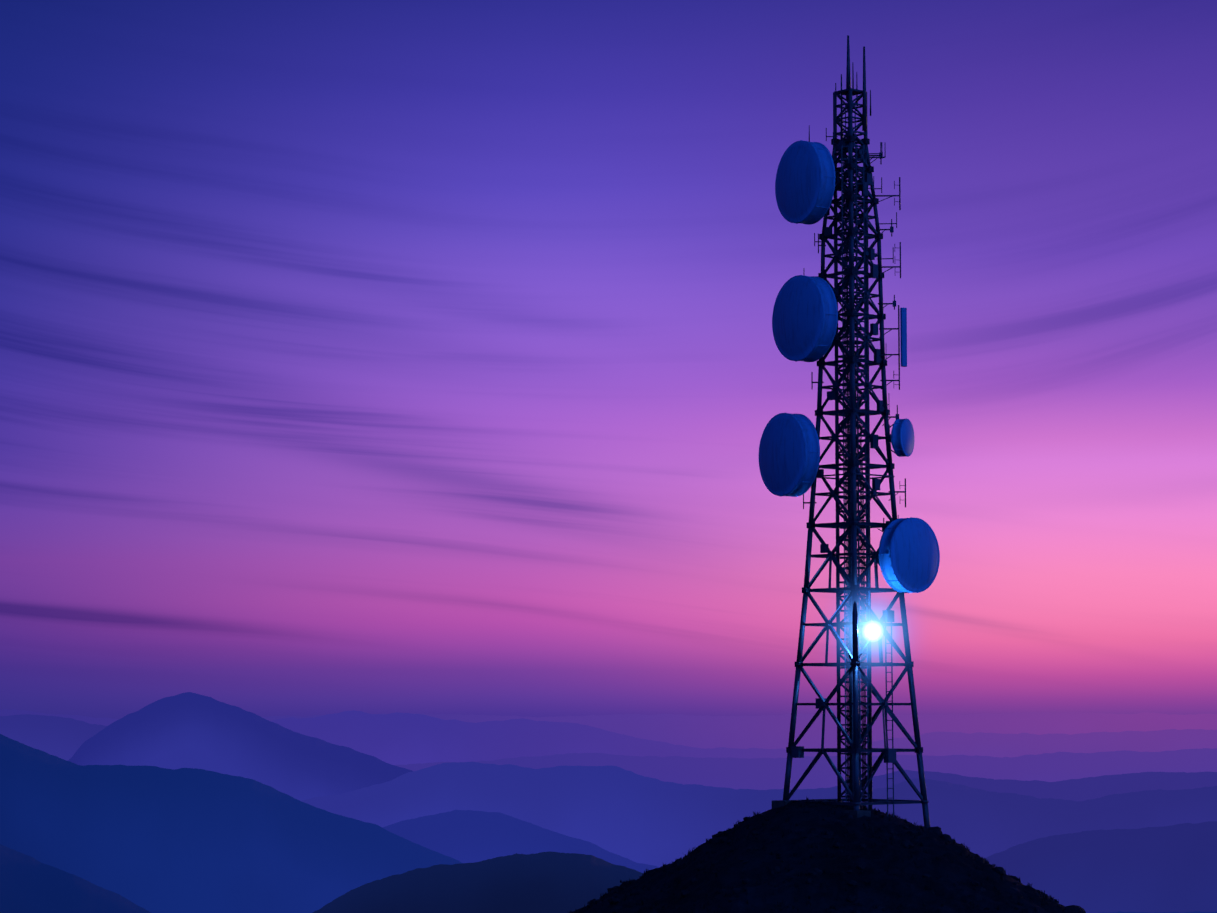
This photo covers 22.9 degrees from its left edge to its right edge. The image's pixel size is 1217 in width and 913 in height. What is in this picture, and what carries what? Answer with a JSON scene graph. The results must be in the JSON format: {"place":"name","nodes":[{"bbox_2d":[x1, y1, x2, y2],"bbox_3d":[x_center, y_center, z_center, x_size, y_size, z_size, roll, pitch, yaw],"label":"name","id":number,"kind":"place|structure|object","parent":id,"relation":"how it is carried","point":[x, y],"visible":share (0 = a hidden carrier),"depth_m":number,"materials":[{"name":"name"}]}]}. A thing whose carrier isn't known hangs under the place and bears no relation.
{"place":"outdoors","nodes":[
{"label":"outdoors","id":0,"kind":"place"},
{"bbox_2d":[0,692,1216,912],"bbox_3d":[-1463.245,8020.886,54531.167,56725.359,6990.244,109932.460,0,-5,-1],"label":"mountains","id":1,"kind":"structure","parent":0,"point":[188,802],"depth_m":6024.72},
{"bbox_2d":[569,798,1061,912],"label":"grass tussocks","id":2,"kind":"object","parent":1,"relation":"on","point":[698,850],"depth_m":111.33,"materials":[{"name":"black plant"}]},
{"bbox_2d":[772,800,870,817],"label":"tower footings","id":3,"kind":"object","parent":1,"relation":"on","point":[781,803],"visible":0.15,"depth_m":114.94,"materials":[{"name":"concrete"}]},
{"bbox_2d":[589,801,1085,912],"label":"hill rocks","id":4,"kind":"object","parent":1,"relation":"on","point":[936,830],"visible":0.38,"depth_m":110.59,"materials":[{"name":"black stone"}]},
{"bbox_2d":[782,35,929,827],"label":"lattice tower","id":5,"kind":"structure","parent":1,"relation":"on","point":[851,139],"depth_m":118.22,"materials":[{"name":"metal"}]},
{"bbox_2d":[759,413,819,496],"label":"microwave dish","id":6,"kind":"object","parent":5,"relation":"attached to","point":[789,453],"visible":1,"depth_m":117.41,"materials":[{"name":"paint"}]},
{"bbox_2d":[772,275,837,361],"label":"microwave dish","id":7,"kind":"object","parent":5,"relation":"attached to","point":[805,319],"visible":1,"depth_m":118.05,"materials":[{"name":"paint"}]},
{"bbox_2d":[775,140,835,224],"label":"microwave dish","id":8,"kind":"object","parent":5,"relation":"attached to","point":[805,183],"visible":1,"depth_m":118.35,"materials":[{"name":"paint"}]},
{"bbox_2d":[803,128,905,552],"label":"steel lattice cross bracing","id":9,"kind":"object","parent":5,"relation":"attached to","point":[824,548],"visible":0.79,"depth_m":118.91,"materials":[{"name":"metal"}]},
{"bbox_2d":[843,159,866,807],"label":"feeder cables","id":10,"kind":"object","parent":5,"relation":"attached to","point":[848,591],"visible":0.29,"depth_m":117.69,"materials":[{"name":"rubber"}]},
{"bbox_2d":[850,608,895,653],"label":"light","id":11,"kind":"object","parent":5,"relation":"attached to","point":[876,631],"visible":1,"depth_m":116.15,"materials":[{"name":"white"}]},
{"bbox_2d":[887,418,913,456],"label":"microwave dish","id":12,"kind":"object","parent":5,"relation":"attached to","point":[900,437],"visible":0.98,"depth_m":118.02,"materials":[{"name":"paint"}]},
{"bbox_2d":[900,308,906,366],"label":"panel antenna","id":13,"kind":"object","parent":5,"relation":"attached to","point":[903,326],"visible":1,"depth_m":118.82,"materials":[{"name":"plastic"}]},
{"bbox_2d":[878,517,939,592],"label":"microwave dish","id":14,"kind":"object","parent":5,"relation":"attached to","point":[909,556],"visible":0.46,"depth_m":117.29,"materials":[{"name":"paint"}]},
{"bbox_2d":[0,0,1216,718],"label":"sky","id":15,"kind":"structure","parent":0,"point":[367,356],"materials":[{"name":"purple"}]}
]}

